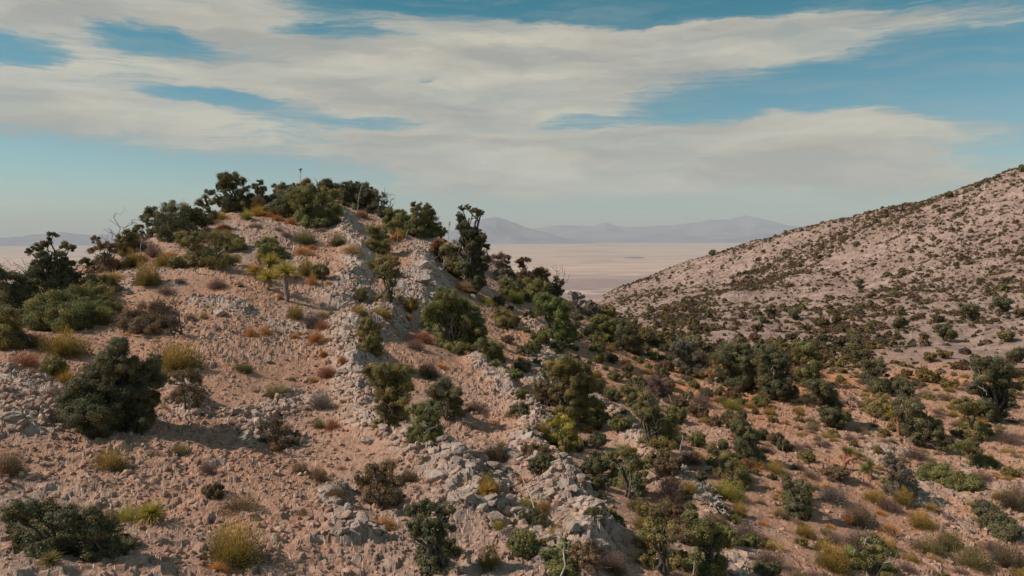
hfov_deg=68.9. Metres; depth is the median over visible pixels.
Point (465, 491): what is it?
rock
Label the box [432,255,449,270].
fallen branch
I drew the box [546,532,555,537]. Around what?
rock
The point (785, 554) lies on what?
fallen branch
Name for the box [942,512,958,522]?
dry bush
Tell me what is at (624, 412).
leafy shrub
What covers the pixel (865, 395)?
broom bush
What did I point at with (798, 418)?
leafy shrub
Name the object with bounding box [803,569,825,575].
dry bush
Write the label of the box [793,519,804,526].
dry bush
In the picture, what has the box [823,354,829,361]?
desert shrub
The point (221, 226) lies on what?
grass tuft
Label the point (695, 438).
leafy shrub
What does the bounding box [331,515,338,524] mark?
rock
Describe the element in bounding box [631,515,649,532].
broom bush
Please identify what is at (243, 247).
scrub oak
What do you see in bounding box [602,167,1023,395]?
scrub
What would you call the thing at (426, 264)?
boulder
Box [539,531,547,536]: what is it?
rock
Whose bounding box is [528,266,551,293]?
scrub oak
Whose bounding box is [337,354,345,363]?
grass tuft
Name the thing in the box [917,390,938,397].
dry bush
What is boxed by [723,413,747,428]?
leafy shrub
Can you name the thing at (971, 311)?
juniper tree
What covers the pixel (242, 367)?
broom bush
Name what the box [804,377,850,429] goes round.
juniper tree
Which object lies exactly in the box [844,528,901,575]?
scrub oak
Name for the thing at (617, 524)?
rock
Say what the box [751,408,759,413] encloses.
leafy shrub
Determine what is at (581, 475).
rock
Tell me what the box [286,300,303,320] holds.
broom bush
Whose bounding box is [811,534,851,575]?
broom bush
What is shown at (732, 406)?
broom bush
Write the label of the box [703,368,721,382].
yucca
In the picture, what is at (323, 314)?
grass tuft
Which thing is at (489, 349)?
scrub oak
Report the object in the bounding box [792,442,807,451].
dry bush
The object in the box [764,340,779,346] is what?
desert shrub
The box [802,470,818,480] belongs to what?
dry bush
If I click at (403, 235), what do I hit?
broom bush
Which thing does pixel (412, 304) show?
leafy shrub
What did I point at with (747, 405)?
broom bush
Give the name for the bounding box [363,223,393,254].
scrub oak
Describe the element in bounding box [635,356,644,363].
leafy shrub
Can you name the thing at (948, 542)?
broom bush
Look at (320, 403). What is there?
dry bush
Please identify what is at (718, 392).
leafy shrub
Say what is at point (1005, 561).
dry bush
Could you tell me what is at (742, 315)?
desert shrub
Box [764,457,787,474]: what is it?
broom bush
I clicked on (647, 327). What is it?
desert shrub
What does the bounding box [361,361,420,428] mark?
scrub oak
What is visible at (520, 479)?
grass tuft
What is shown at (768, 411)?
broom bush
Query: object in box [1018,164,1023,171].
juniper tree
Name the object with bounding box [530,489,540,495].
rock
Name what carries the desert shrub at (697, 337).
on the hillside
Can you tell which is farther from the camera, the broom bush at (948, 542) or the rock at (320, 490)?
the broom bush at (948, 542)
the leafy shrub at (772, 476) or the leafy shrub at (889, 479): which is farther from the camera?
the leafy shrub at (889, 479)
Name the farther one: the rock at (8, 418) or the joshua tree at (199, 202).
the joshua tree at (199, 202)
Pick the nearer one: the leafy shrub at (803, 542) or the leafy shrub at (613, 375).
the leafy shrub at (803, 542)
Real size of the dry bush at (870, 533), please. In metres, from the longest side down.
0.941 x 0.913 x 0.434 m
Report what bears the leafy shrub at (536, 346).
on the hillside
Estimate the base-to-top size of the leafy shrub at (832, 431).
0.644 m
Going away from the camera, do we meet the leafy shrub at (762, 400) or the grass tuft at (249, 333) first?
the grass tuft at (249, 333)
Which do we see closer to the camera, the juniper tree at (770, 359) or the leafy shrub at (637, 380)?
the leafy shrub at (637, 380)
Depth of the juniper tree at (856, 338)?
107.67 m
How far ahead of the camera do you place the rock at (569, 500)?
22.54 m
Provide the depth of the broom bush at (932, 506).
31.81 m
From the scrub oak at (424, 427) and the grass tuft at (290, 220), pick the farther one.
the grass tuft at (290, 220)
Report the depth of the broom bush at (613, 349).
60.63 m
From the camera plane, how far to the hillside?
35.69 m
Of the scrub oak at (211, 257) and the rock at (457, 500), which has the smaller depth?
the rock at (457, 500)
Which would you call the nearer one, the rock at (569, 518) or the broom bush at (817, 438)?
the rock at (569, 518)
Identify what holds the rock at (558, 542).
on the hillside
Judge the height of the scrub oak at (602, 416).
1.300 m
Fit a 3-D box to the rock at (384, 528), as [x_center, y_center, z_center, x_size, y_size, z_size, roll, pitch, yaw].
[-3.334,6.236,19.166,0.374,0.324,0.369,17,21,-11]
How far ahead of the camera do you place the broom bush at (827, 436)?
43.76 m
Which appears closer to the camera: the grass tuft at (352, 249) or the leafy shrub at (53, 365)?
the leafy shrub at (53, 365)
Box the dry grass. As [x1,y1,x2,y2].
[79,232,1015,468]
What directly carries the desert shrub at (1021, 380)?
on the hillside
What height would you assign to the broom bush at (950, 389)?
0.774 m
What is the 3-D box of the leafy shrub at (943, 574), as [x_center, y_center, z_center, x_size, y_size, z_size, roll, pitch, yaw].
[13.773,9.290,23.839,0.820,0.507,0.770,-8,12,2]
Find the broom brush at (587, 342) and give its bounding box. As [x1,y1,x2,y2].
[93,194,1022,489]
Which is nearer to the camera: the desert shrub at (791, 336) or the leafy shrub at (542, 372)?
the leafy shrub at (542, 372)
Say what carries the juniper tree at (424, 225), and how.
on the hillside
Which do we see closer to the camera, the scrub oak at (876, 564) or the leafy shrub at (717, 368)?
the scrub oak at (876, 564)
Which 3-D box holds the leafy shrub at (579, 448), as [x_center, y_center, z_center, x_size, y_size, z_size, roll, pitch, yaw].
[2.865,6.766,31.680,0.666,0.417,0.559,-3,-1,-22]
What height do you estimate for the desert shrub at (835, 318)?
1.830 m
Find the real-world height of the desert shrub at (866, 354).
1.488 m
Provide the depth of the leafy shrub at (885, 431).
46.75 m
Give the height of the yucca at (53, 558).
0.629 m
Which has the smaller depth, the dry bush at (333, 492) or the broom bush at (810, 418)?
the dry bush at (333, 492)
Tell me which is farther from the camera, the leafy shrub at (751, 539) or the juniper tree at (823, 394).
the juniper tree at (823, 394)
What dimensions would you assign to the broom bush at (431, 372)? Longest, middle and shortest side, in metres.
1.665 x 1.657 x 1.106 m
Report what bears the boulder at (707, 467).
on the hillside
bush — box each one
[0,447,29,478]
[6,349,41,368]
[22,331,46,349]
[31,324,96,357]
[39,383,69,400]
[87,446,133,472]
[111,499,148,524]
[118,248,148,268]
[121,232,152,251]
[130,258,164,286]
[143,448,162,457]
[144,243,163,257]
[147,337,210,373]
[148,248,177,267]
[155,285,174,296]
[169,440,192,456]
[175,277,186,283]
[185,313,197,320]
[196,458,218,476]
[198,512,268,574]
[199,313,208,320]
[204,277,227,288]
[214,493,260,517]
[227,419,236,425]
[231,361,254,372]
[235,281,243,286]
[239,208,252,220]
[246,222,262,228]
[262,381,291,398]
[279,230,291,237]
[279,406,291,411]
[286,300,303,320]
[290,462,309,474]
[291,227,316,244]
[293,507,308,516]
[297,254,312,276]
[300,311,324,329]
[307,387,333,411]
[307,465,330,484]
[311,415,324,428]
[312,319,329,330]
[315,365,336,379]
[324,418,340,431]
[324,483,346,502]
[327,230,346,246]
[351,303,368,315]
[355,208,368,217]
[367,306,393,319]
[395,228,408,237]
[398,465,417,483]
[404,337,424,349]
[409,330,436,343]
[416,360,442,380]
[424,478,435,484]
[463,399,487,413]
[471,470,507,496]
[473,539,503,572]
[478,482,499,496]
[483,440,509,463]
[490,515,506,531]
[496,439,507,446]
[508,288,524,303]
[516,492,537,508]
[534,494,552,516]
[536,418,550,440]
[541,522,566,536]
[591,538,605,558]
[592,368,602,377]
[601,549,628,575]
[605,344,615,351]
[623,495,649,511]
[630,529,667,549]
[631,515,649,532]
[641,366,654,374]
[652,476,685,505]
[654,496,673,509]
[663,396,670,403]
[673,449,706,466]
[675,379,685,385]
[678,477,700,499]
[688,393,714,407]
[694,372,703,378]
[698,415,707,423]
[703,511,733,529]
[709,479,746,500]
[712,394,724,402]
[717,395,745,410]
[730,499,747,517]
[732,520,766,544]
[741,456,768,471]
[744,401,757,408]
[751,547,788,570]
[756,499,766,504]
[759,445,778,454]
[763,406,775,415]
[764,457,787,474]
[769,506,789,521]
[788,568,809,575]
[790,462,806,471]
[792,407,804,415]
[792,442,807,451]
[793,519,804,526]
[793,521,819,539]
[802,443,811,449]
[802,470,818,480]
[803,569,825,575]
[804,403,816,407]
[804,416,815,421]
[804,422,820,430]
[805,400,816,405]
[811,435,823,440]
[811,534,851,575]
[812,482,820,490]
[812,538,827,550]
[814,439,828,447]
[814,484,850,507]
[819,432,833,437]
[819,527,836,536]
[822,532,845,545]
[829,437,838,441]
[836,542,858,560]
[838,525,872,555]
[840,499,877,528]
[841,515,856,525]
[844,434,857,440]
[853,427,869,432]
[857,401,866,407]
[859,480,873,488]
[860,391,870,396]
[860,531,882,539]
[861,485,890,505]
[876,497,903,514]
[879,534,900,551]
[889,483,914,508]
[893,560,920,575]
[898,445,931,460]
[899,455,909,463]
[899,552,924,564]
[904,505,938,533]
[907,532,952,560]
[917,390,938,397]
[924,499,940,514]
[925,457,937,463]
[927,552,942,562]
[931,409,946,415]
[933,413,944,418]
[933,527,966,553]
[935,392,956,401]
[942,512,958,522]
[943,386,955,392]
[945,402,955,410]
[947,410,959,417]
[947,541,999,575]
[949,566,971,575]
[960,373,970,377]
[969,469,996,482]
[975,539,1003,555]
[976,416,988,423]
[987,486,1010,500]
[987,536,1023,570]
[993,431,1023,446]
[994,425,1003,432]
[995,479,1023,512]
[996,447,1015,453]
[1000,475,1014,480]
[1004,417,1020,423]
[1009,452,1023,458]
[1009,566,1023,575]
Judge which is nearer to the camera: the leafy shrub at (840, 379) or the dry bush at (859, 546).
the dry bush at (859, 546)
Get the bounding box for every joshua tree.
[193,194,210,210]
[839,444,865,466]
[858,459,875,479]
[886,409,899,435]
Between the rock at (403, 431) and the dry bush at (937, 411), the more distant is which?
the dry bush at (937, 411)
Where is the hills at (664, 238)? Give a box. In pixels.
[576,232,779,242]
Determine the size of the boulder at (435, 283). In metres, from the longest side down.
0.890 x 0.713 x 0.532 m
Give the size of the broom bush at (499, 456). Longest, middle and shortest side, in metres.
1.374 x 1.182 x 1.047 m
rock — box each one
[3,413,21,421]
[54,423,66,428]
[251,411,263,417]
[318,488,326,492]
[318,493,325,498]
[322,484,340,493]
[325,499,341,504]
[329,525,338,534]
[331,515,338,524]
[334,505,344,514]
[337,527,349,534]
[339,481,348,488]
[344,502,352,511]
[350,522,361,528]
[353,519,362,531]
[355,513,368,522]
[376,525,387,533]
[378,424,387,430]
[400,427,407,436]
[408,443,415,449]
[428,446,438,453]
[436,435,447,440]
[441,443,449,449]
[444,451,452,458]
[444,482,455,490]
[445,435,454,441]
[446,493,462,504]
[449,478,457,484]
[450,442,464,450]
[451,445,462,453]
[451,463,461,469]
[452,455,462,462]
[455,482,463,487]
[459,493,472,502]
[463,489,470,493]
[464,491,475,504]
[465,461,475,468]
[472,475,485,484]
[475,501,487,511]
[483,493,497,500]
[487,461,500,468]
[487,497,497,508]
[487,511,504,521]
[493,472,501,478]
[494,499,504,511]
[495,470,505,476]
[499,480,507,492]
[500,477,510,482]
[505,473,514,477]
[505,493,513,500]
[505,526,514,537]
[507,451,522,457]
[508,499,514,506]
[510,507,522,512]
[515,456,526,463]
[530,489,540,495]
[531,554,545,562]
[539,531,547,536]
[540,473,554,478]
[540,495,552,502]
[546,487,556,495]
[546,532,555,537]
[549,466,556,472]
[554,529,564,535]
[557,505,564,513]
[557,539,570,550]
[558,478,568,488]
[558,496,566,502]
[559,452,568,457]
[562,507,570,516]
[564,464,573,470]
[565,456,572,462]
[565,516,573,521]
[567,497,573,503]
[567,522,579,533]
[568,484,577,492]
[572,492,583,497]
[573,521,582,532]
[575,473,585,481]
[576,495,584,503]
[579,517,594,524]
[581,521,592,530]
[583,500,593,505]
[586,495,594,500]
[591,502,601,506]
[592,537,605,544]
[594,500,607,504]
[600,516,611,526]
[601,542,609,551]
[603,524,609,531]
[609,526,621,534]
[609,528,619,542]
[611,522,624,529]
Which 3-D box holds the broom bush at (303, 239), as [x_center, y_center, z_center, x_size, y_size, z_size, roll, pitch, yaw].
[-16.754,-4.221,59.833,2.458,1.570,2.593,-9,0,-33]
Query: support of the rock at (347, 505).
on the hillside
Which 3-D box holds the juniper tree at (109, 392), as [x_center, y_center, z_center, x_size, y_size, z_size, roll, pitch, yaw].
[-13.154,3.270,24.591,3.594,3.550,3.225,-3,5,-31]
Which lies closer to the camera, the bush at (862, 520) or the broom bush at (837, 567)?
the broom bush at (837, 567)
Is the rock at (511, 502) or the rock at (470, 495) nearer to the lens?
the rock at (470, 495)
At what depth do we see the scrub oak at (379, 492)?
21.18 m
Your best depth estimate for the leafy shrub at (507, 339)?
52.02 m
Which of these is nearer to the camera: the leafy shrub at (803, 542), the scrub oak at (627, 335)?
the leafy shrub at (803, 542)
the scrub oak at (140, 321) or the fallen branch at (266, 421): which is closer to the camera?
the fallen branch at (266, 421)
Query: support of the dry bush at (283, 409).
on the hillside
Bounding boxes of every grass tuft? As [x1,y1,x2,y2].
[51,365,80,383]
[97,269,130,280]
[127,254,149,264]
[204,559,233,574]
[207,210,230,218]
[212,223,233,229]
[243,327,259,337]
[246,203,267,216]
[259,324,273,335]
[265,210,275,217]
[272,213,285,220]
[286,216,297,224]
[290,333,300,338]
[291,245,315,255]
[304,272,319,284]
[304,326,329,347]
[306,244,317,249]
[306,376,319,381]
[313,308,330,319]
[318,348,326,357]
[336,465,345,471]
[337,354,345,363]
[339,242,365,254]
[373,514,396,530]
[391,231,404,241]
[405,313,414,320]
[435,363,446,370]
[453,279,477,291]
[477,296,497,305]
[496,293,512,300]
[517,474,525,482]
[758,519,770,527]
[766,539,787,552]
[824,523,836,529]
[873,521,902,536]
[875,509,887,517]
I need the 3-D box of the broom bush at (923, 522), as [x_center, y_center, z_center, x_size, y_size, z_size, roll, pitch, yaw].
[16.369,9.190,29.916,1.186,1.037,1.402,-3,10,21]
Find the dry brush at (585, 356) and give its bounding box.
[93,214,1023,524]
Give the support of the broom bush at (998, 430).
on the hillside
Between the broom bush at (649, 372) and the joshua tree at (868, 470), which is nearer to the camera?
the joshua tree at (868, 470)
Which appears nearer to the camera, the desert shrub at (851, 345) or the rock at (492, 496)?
the rock at (492, 496)
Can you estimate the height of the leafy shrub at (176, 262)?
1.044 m
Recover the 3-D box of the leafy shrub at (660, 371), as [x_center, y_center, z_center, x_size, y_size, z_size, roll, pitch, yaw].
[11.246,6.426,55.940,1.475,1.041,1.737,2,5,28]
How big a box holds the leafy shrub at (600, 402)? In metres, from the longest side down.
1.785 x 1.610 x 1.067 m
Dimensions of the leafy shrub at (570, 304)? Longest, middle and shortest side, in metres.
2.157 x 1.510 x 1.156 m
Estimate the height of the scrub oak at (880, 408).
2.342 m
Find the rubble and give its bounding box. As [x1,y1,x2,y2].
[0,194,1023,575]
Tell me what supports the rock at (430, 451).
on the hillside
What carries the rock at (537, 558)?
on the hillside
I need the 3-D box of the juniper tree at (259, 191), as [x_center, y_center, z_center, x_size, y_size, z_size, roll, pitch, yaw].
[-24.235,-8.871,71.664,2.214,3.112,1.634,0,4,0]
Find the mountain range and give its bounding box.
[535,215,803,239]
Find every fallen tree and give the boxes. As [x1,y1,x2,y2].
[693,480,729,515]
[905,494,940,512]
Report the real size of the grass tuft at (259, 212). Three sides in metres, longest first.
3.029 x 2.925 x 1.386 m
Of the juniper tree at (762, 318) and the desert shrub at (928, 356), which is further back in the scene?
the juniper tree at (762, 318)
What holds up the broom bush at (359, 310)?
on the hillside
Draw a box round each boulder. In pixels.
[0,411,25,421]
[213,309,225,315]
[336,369,348,373]
[340,302,348,308]
[351,368,361,373]
[360,436,374,443]
[414,272,431,283]
[419,260,436,269]
[425,469,448,480]
[428,292,434,299]
[430,281,438,286]
[472,352,489,363]
[490,370,499,375]
[501,385,510,392]
[520,431,532,439]
[530,450,545,456]
[549,460,560,466]
[703,466,712,471]
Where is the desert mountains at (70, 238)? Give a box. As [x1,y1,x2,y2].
[0,232,155,245]
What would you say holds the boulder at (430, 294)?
on the hillside
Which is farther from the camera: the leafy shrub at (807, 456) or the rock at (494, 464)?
the leafy shrub at (807, 456)
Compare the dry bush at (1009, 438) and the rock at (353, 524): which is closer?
the rock at (353, 524)
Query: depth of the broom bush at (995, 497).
33.60 m
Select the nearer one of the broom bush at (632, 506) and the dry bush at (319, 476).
the dry bush at (319, 476)
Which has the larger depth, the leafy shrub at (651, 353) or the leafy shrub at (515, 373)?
the leafy shrub at (651, 353)
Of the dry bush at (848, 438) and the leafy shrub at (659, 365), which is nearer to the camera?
the dry bush at (848, 438)
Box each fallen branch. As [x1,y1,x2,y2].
[151,288,187,336]
[182,399,197,425]
[255,410,274,431]
[319,521,345,533]
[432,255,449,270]
[503,467,552,493]
[770,537,795,571]
[883,527,913,541]
[929,489,975,533]
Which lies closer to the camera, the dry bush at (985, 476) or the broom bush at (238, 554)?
the broom bush at (238, 554)
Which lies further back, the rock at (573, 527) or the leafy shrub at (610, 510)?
the leafy shrub at (610, 510)
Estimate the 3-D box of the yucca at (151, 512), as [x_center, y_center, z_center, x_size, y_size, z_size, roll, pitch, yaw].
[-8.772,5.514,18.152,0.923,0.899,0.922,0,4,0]
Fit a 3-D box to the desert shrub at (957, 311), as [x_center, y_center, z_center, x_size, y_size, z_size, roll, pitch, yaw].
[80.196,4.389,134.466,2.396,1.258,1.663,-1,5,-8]
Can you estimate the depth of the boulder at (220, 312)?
40.59 m
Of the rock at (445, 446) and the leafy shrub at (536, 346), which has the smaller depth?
the rock at (445, 446)
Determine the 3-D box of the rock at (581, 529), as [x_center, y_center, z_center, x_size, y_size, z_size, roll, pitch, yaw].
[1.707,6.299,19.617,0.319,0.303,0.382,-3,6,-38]
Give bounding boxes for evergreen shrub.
[0,261,48,310]
[0,306,28,349]
[0,493,83,558]
[54,503,141,561]
[77,272,123,296]
[83,234,123,273]
[142,199,218,242]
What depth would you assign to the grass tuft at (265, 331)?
39.55 m
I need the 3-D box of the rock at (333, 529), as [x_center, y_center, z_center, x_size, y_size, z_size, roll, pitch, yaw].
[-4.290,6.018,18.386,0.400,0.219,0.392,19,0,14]
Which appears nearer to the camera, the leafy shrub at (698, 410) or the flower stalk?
the flower stalk
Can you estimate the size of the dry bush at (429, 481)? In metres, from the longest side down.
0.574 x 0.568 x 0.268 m
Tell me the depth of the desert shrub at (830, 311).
145.09 m
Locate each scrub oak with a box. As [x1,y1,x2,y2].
[15,281,125,332]
[114,294,194,335]
[162,366,207,408]
[172,227,244,269]
[213,230,247,251]
[252,406,302,451]
[253,236,290,258]
[262,187,296,217]
[271,181,296,193]
[285,181,343,228]
[296,177,314,186]
[314,178,339,189]
[336,180,355,206]
[350,181,380,212]
[353,461,407,510]
[355,316,384,359]
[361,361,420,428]
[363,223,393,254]
[366,248,403,303]
[382,207,410,233]
[401,497,463,575]
[404,401,446,443]
[419,284,490,354]
[423,376,466,420]
[429,238,448,262]
[440,239,462,280]
[474,337,506,367]
[489,250,511,271]
[490,307,518,329]
[492,267,519,285]
[496,276,553,302]
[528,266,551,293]
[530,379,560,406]
[532,292,577,348]
[535,536,580,575]
[544,355,607,432]
[545,411,583,453]
[580,298,603,317]
[588,403,610,424]
[589,313,620,343]
[599,444,652,499]
[613,318,645,355]
[617,381,679,454]
[634,501,687,575]
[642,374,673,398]
[669,335,717,376]
[680,509,730,575]
[703,442,755,490]
[729,419,767,465]
[778,471,815,520]
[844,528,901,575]
[863,392,899,420]
[879,450,919,499]
[913,460,989,492]
[947,438,1003,468]
[948,396,995,442]
[968,484,1023,544]
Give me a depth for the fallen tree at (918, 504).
32.05 m
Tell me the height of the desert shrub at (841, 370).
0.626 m
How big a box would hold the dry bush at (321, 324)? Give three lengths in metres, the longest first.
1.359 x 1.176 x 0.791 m
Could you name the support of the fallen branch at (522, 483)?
on the hillside
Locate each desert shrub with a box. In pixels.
[599,304,617,317]
[640,325,650,330]
[642,330,654,342]
[647,330,663,339]
[653,337,661,343]
[661,327,676,336]
[666,318,673,323]
[683,333,702,349]
[687,326,696,330]
[688,330,698,334]
[703,348,713,352]
[726,326,737,330]
[738,313,747,318]
[749,332,759,341]
[751,324,761,330]
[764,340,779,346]
[776,335,787,342]
[777,346,787,351]
[779,341,787,346]
[785,332,797,340]
[800,324,811,329]
[811,341,827,350]
[813,318,824,325]
[822,317,829,324]
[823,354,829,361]
[824,309,836,312]
[828,356,837,362]
[829,335,847,345]
[831,314,840,322]
[834,358,846,367]
[837,368,847,372]
[841,346,859,357]
[841,355,849,361]
[848,342,860,347]
[849,357,857,362]
[850,363,862,367]
[852,349,871,360]
[854,301,864,305]
[860,322,872,329]
[863,340,878,345]
[865,343,874,348]
[872,320,883,325]
[874,338,887,344]
[900,368,912,375]
[912,381,923,386]
[915,366,941,382]
[922,351,937,361]
[932,314,944,321]
[936,348,953,356]
[938,331,958,340]
[946,379,959,387]
[949,362,964,369]
[950,309,963,313]
[986,355,1006,368]
[996,330,1015,341]
[1006,367,1023,379]
[1013,308,1023,314]
[1018,377,1023,384]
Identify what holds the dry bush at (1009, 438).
on the hillside
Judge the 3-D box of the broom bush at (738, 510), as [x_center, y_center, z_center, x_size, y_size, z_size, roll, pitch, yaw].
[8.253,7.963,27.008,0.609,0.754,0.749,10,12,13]
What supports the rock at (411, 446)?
on the hillside
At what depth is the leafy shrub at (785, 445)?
38.01 m
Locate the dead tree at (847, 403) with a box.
[825,378,858,406]
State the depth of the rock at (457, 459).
23.82 m
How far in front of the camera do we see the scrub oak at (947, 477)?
35.47 m
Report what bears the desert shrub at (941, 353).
on the hillside
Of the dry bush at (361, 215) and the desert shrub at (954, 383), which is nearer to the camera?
the desert shrub at (954, 383)
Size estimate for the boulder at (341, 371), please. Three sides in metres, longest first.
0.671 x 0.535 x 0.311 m
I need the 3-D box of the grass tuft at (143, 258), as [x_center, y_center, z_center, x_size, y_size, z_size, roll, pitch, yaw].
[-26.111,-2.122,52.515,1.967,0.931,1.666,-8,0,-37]
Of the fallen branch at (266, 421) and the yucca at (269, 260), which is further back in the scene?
the yucca at (269, 260)
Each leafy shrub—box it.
[33,353,70,377]
[166,256,187,268]
[199,481,229,499]
[306,262,334,278]
[353,286,366,301]
[403,297,418,312]
[492,295,506,305]
[494,305,505,314]
[499,525,540,560]
[501,334,514,343]
[503,401,529,418]
[505,366,522,381]
[513,356,531,372]
[513,442,540,457]
[515,342,531,355]
[515,388,528,398]
[515,507,547,526]
[522,327,530,332]
[523,309,537,317]
[526,450,557,474]
[527,329,554,343]
[527,338,542,353]
[533,357,540,364]
[538,370,547,377]
[540,444,554,454]
[545,356,553,360]
[550,340,569,353]
[566,539,610,572]
[567,300,578,308]
[569,312,583,321]
[570,319,581,328]
[572,345,579,351]
[575,443,586,451]
[576,332,583,340]
[576,449,610,476]
[579,327,593,336]
[583,431,606,448]
[583,506,608,521]
[585,334,598,342]
[588,394,606,410]
[589,341,604,353]
[590,474,614,489]
[591,482,599,491]
[592,352,608,363]
[593,421,602,430]
[594,330,603,338]
[597,493,608,503]
[603,385,623,400]
[606,352,619,363]
[606,370,623,381]
[606,414,632,430]
[606,508,616,513]
[610,512,625,532]
[611,342,619,347]
[617,409,630,414]
[620,362,633,372]
[622,371,632,378]
[627,375,649,390]
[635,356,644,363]
[641,448,683,477]
[644,363,652,368]
[645,345,651,351]
[646,349,658,356]
[653,363,661,369]
[654,368,669,377]
[657,354,668,361]
[658,343,668,351]
[661,360,674,371]
[661,375,674,388]
[661,501,686,524]
[662,404,687,423]
[664,476,678,486]
[665,353,673,360]
[668,433,682,447]
[670,395,689,409]
[672,523,694,545]
[677,549,687,557]
[678,364,692,375]
[681,391,693,398]
[684,502,695,509]
[685,376,693,381]
[686,401,709,418]
[687,380,699,387]
[688,430,706,447]
[694,469,707,483]
[698,386,715,398]
[705,413,727,426]
[712,365,720,374]
[714,389,721,395]
[716,504,727,515]
[717,376,724,382]
[717,438,728,445]
[718,442,727,449]
[720,524,744,548]
[721,408,743,422]
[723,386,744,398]
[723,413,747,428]
[727,513,743,525]
[730,416,752,433]
[735,398,744,403]
[737,411,747,418]
[741,532,766,548]
[749,468,759,474]
[751,394,771,407]
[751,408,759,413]
[751,555,783,575]
[757,427,768,439]
[766,415,778,422]
[766,432,783,444]
[766,473,777,479]
[776,439,795,451]
[793,415,803,421]
[793,536,809,547]
[796,450,820,463]
[818,463,853,482]
[826,428,837,435]
[832,432,841,437]
[835,375,848,382]
[840,410,854,420]
[849,440,859,447]
[870,445,882,454]
[878,428,891,436]
[878,476,892,485]
[886,421,896,431]
[921,393,934,400]
[932,572,950,575]
[938,379,949,386]
[999,466,1022,477]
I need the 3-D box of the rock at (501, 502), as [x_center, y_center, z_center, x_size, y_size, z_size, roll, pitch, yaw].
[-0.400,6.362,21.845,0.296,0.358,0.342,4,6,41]
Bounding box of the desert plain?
[0,242,742,303]
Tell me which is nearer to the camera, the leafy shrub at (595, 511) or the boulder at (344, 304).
the leafy shrub at (595, 511)
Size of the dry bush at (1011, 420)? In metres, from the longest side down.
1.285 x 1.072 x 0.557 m
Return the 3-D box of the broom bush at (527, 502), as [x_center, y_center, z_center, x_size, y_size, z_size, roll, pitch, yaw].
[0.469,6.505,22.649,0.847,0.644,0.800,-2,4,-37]
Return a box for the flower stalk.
[522,476,533,507]
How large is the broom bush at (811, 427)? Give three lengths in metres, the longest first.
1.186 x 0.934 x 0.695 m
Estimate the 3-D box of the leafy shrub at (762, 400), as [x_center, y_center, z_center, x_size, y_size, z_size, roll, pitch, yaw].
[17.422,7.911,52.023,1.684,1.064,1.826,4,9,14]
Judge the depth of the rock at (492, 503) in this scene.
21.62 m
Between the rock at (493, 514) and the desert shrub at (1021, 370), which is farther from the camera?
the desert shrub at (1021, 370)
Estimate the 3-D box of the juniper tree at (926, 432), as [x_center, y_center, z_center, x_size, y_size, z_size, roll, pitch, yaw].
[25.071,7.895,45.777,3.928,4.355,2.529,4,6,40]
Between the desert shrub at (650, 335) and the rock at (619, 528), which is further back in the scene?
the desert shrub at (650, 335)
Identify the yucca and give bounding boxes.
[36,550,65,569]
[133,497,169,525]
[244,263,262,278]
[251,195,266,207]
[254,252,264,264]
[254,266,281,290]
[257,252,281,272]
[271,258,298,301]
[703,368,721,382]
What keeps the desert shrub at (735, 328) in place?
on the hillside
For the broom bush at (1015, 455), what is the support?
on the hillside
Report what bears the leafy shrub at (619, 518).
on the hillside
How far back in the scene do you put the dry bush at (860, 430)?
47.09 m
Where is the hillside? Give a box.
[0,169,1023,575]
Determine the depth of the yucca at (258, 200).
69.92 m
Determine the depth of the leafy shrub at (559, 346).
53.94 m
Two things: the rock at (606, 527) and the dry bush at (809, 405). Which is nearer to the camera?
the rock at (606, 527)
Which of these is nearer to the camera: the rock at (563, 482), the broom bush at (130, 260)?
the rock at (563, 482)
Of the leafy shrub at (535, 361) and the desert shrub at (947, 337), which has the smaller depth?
the leafy shrub at (535, 361)
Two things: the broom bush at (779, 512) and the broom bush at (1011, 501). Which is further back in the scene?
the broom bush at (1011, 501)
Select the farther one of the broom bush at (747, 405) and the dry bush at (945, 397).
the dry bush at (945, 397)
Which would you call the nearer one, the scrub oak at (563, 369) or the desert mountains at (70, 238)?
the scrub oak at (563, 369)
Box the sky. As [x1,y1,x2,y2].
[0,0,1023,237]
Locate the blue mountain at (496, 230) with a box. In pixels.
[442,217,598,243]
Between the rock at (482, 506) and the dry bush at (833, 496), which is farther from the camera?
the dry bush at (833, 496)
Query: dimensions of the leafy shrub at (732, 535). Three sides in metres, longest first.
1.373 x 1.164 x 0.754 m
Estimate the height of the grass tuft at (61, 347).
1.486 m
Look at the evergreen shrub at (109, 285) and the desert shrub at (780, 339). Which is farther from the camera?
the desert shrub at (780, 339)
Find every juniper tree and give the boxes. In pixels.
[4,231,94,292]
[49,336,169,438]
[104,213,146,255]
[131,213,155,240]
[204,172,256,212]
[248,179,269,206]
[371,188,394,216]
[404,201,449,239]
[455,203,490,294]
[514,257,531,280]
[550,265,569,296]
[568,290,586,314]
[708,249,715,255]
[710,336,760,391]
[750,343,800,401]
[759,315,765,322]
[765,305,776,314]
[787,308,799,319]
[789,340,825,387]
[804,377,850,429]
[813,333,828,343]
[849,332,862,343]
[852,305,862,313]
[853,278,865,288]
[858,358,902,396]
[891,315,910,328]
[891,379,952,450]
[932,322,955,340]
[944,190,953,197]
[958,304,980,320]
[962,353,1023,422]
[991,294,1014,312]
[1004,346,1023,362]
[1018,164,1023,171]
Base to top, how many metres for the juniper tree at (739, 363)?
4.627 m
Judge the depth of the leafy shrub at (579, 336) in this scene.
60.90 m
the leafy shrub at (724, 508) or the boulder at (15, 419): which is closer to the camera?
the boulder at (15, 419)
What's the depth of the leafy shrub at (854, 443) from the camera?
41.13 m

